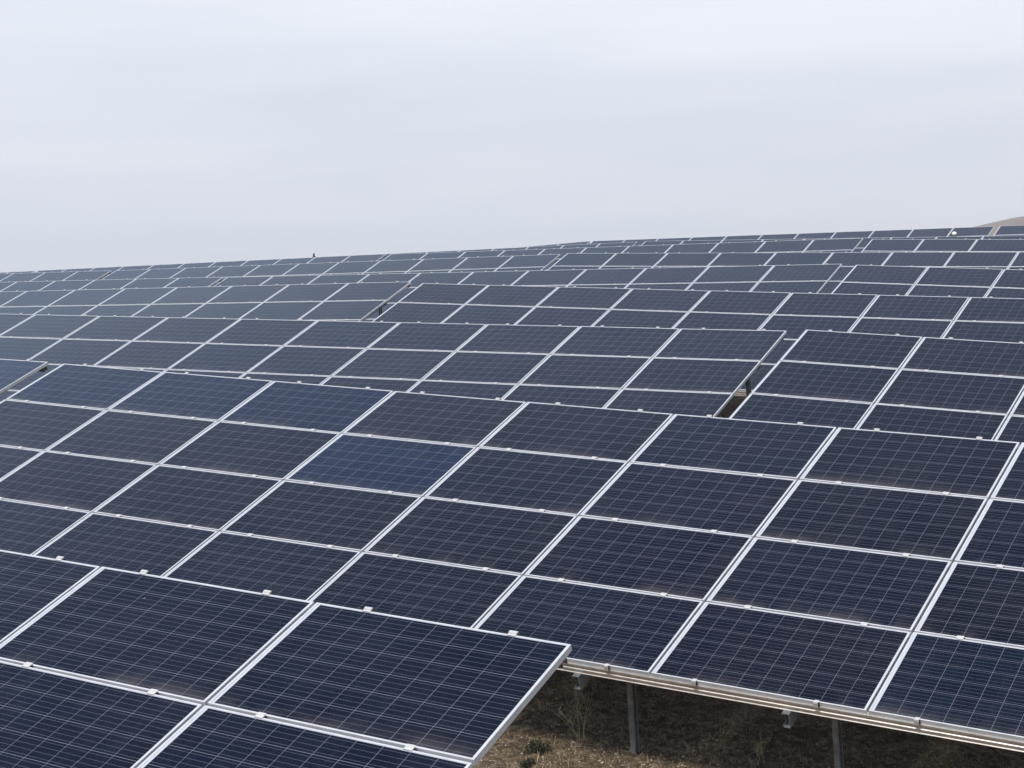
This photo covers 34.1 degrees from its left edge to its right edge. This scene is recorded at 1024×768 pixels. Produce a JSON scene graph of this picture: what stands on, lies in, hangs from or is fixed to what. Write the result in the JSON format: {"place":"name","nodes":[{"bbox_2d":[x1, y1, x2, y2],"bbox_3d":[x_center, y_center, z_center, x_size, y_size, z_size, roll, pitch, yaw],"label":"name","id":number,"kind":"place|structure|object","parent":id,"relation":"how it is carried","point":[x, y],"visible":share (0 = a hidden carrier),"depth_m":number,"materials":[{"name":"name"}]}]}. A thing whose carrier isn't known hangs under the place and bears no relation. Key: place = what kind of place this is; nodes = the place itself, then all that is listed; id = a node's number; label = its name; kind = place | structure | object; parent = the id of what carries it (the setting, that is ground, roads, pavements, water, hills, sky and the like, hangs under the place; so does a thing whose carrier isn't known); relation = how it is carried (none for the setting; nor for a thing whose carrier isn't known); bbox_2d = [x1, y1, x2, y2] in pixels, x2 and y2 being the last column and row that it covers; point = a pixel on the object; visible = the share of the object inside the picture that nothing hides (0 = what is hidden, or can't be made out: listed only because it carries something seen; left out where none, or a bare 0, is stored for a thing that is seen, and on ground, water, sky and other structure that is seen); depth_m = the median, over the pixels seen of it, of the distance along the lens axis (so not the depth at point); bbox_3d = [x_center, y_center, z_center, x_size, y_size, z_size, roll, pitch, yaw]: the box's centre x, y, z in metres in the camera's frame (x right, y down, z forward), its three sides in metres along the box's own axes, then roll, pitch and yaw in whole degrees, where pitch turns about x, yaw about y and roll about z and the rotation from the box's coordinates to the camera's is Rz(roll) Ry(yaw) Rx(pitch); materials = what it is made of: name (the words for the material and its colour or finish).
{"place":"outdoors","nodes":[
{"label":"outdoors","id":0,"kind":"place"},
{"bbox_2d":[0,0,1023,272],"label":"sky","id":1,"kind":"structure","parent":0,"point":[133,132],"materials":[{"name":"white"}]},
{"bbox_2d":[473,396,1023,767],"bbox_3d":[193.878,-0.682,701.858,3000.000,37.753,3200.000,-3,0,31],"label":"ground","id":2,"kind":"structure","parent":0,"point":[728,411],"depth_m":13.46,"materials":[{"name":"soil"}]},
{"bbox_2d":[0,271,34,273],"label":"solar table","id":3,"kind":"object","parent":2,"relation":"on","point":[18,272],"visible":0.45,"depth_m":72.80,"materials":[{"name":"glass"}]},
{"bbox_2d":[0,359,48,394],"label":"solar table","id":4,"kind":"object","parent":2,"relation":"on","point":[13,373],"visible":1,"depth_m":21.09,"materials":[{"name":"blue glass"}]},
{"bbox_2d":[0,270,111,281],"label":"solar table","id":5,"kind":"object","parent":2,"relation":"on","point":[58,276],"visible":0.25,"depth_m":60.85,"materials":[{"name":"blue glass"}]},
{"bbox_2d":[0,277,222,291],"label":"solar table","id":6,"kind":"object","parent":2,"relation":"on","point":[105,284],"visible":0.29,"depth_m":49.47,"materials":[{"name":"blue glass"}]},
{"bbox_2d":[0,281,410,321],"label":"solar table","id":7,"kind":"object","parent":2,"relation":"on","point":[362,301],"visible":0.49,"depth_m":37.52,"materials":[{"name":"blue glass"}]},
{"bbox_2d":[35,254,385,275],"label":"solar table","id":8,"kind":"object","parent":2,"relation":"on","point":[357,258],"visible":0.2,"depth_m":65.88,"materials":[{"name":"blue glass"}]},
{"bbox_2d":[0,550,571,767],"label":"solar table","id":9,"kind":"object","parent":2,"relation":"on","point":[104,667],"visible":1,"depth_m":8.81,"materials":[{"name":"blue glass"}]},
{"bbox_2d":[101,254,559,283],"bbox_3d":[-7.275,-2.726,53.650,18.422,3.501,3.816,-3,0,31],"label":"solar table","id":10,"kind":"object","parent":2,"relation":"on","point":[507,263],"visible":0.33,"depth_m":53.65,"materials":[{"name":"blue glass"}]},
{"bbox_2d":[0,313,786,417],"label":"solar table","id":11,"kind":"object","parent":2,"relation":"on","point":[705,372],"visible":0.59,"depth_m":25.42,"materials":[{"name":"blue glass"}]},
{"bbox_2d":[380,242,636,260],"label":"solar table","id":12,"kind":"object","parent":2,"relation":"on","point":[585,245],"visible":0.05,"depth_m":67.95,"materials":[{"name":"blue glass"}]},
{"bbox_2d":[0,364,1023,767],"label":"solar table","id":13,"kind":"object","parent":2,"relation":"on","point":[794,570],"visible":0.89,"depth_m":14.62,"materials":[{"name":"blue glass"}]},
{"bbox_2d":[519,757,534,767],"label":"green shrub","id":14,"kind":"object","parent":2,"relation":"on","point":[526,762],"visible":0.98,"depth_m":13.03,"materials":[{"name":"green plant"}]},
{"bbox_2d":[215,263,841,321],"bbox_3d":[-1.196,-1.580,41.428,18.428,3.749,3.826,-3,0,31],"label":"solar table","id":15,"kind":"object","parent":2,"relation":"on","point":[812,278],"visible":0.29,"depth_m":40.46,"materials":[{"name":"blue glass"}]},
{"bbox_2d":[522,737,552,754],"bbox_3d":[0.199,2.874,13.284,0.249,0.133,0.273,-3,0,31],"label":"green shrub","id":16,"kind":"object","parent":2,"relation":"on","point":[539,746],"visible":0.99,"depth_m":13.28,"materials":[{"name":"green plant"}]},
{"bbox_2d":[517,241,590,247],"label":"solar table","id":17,"kind":"object","parent":2,"relation":"on","point":[578,243],"depth_m":77.03,"materials":[{"name":"blue glass"}]},
{"bbox_2d":[553,677,594,740],"bbox_3d":[0.468,2.610,13.367,0.353,0.562,0.713,-3,0,31],"label":"dry weed","id":18,"kind":"object","parent":2,"relation":"on","point":[576,694],"visible":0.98,"depth_m":13.50,"materials":[{"name":"plant"}]},
{"bbox_2d":[382,238,862,269],"bbox_3d":[2.421,-3.433,56.327,18.413,3.673,3.812,-3,0,31],"label":"solar table","id":19,"kind":"object","parent":2,"relation":"on","point":[826,245],"visible":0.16,"depth_m":55.85,"materials":[{"name":"blue glass"}]},
{"bbox_2d":[372,283,1023,429],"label":"solar table","id":20,"kind":"object","parent":2,"relation":"on","point":[795,316],"visible":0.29,"depth_m":31.00,"materials":[{"name":"blue glass"}]},
{"bbox_2d":[752,729,771,765],"bbox_3d":[1.917,2.802,12.883,0.136,0.296,0.231,-3,0,22],"label":"dry weed","id":21,"kind":"object","parent":2,"relation":"on","point":[760,748],"visible":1,"depth_m":12.86,"materials":[{"name":"plant"}]},
{"bbox_2d":[548,251,1023,293],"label":"solar table","id":22,"kind":"object","parent":2,"relation":"on","point":[850,261],"visible":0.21,"depth_m":45.72,"materials":[{"name":"blue glass"}]},
{"bbox_2d":[590,226,993,245],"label":"solar table","id":23,"kind":"object","parent":2,"relation":"on","point":[963,231],"visible":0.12,"depth_m":69.71,"materials":[{"name":"blue glass"}]},
{"bbox_2d":[641,235,1023,251],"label":"solar table","id":24,"kind":"object","parent":2,"relation":"on","point":[862,245],"visible":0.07,"depth_m":61.71,"materials":[{"name":"blue glass"}]},
{"bbox_2d":[729,330,1023,444],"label":"solar table","id":25,"kind":"object","parent":2,"relation":"on","point":[952,387],"visible":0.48,"depth_m":21.25,"materials":[{"name":"blue glass"}]},
{"bbox_2d":[831,264,1023,297],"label":"solar table","id":26,"kind":"object","parent":2,"relation":"on","point":[931,281],"visible":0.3,"depth_m":36.25,"materials":[{"name":"blue glass"}]},
{"bbox_2d":[862,239,1023,252],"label":"solar table","id":27,"kind":"object","parent":2,"relation":"on","point":[943,245],"visible":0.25,"depth_m":51.21,"materials":[{"name":"blue glass"}]},
{"bbox_2d":[993,225,1023,235],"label":"solar table","id":28,"kind":"object","parent":2,"relation":"on","point":[1016,230],"visible":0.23,"depth_m":66.13,"materials":[{"name":"blue glass"}]},
{"bbox_2d":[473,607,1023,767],"bbox_3d":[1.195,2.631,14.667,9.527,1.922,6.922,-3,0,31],"label":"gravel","id":29,"kind":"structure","parent":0,"point":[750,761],"depth_m":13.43,"materials":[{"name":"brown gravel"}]},
{"bbox_2d":[506,671,1022,767],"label":"dry grass","id":30,"kind":"structure","parent":0,"point":[719,718],"depth_m":13.42,"materials":[{"name":"plant"}]},
{"bbox_2d":[975,216,1023,235],"bbox_3d":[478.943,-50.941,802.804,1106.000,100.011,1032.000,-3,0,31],"label":"hill","id":31,"kind":"structure","parent":0,"point":[1012,222],"depth_m":828.90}
]}

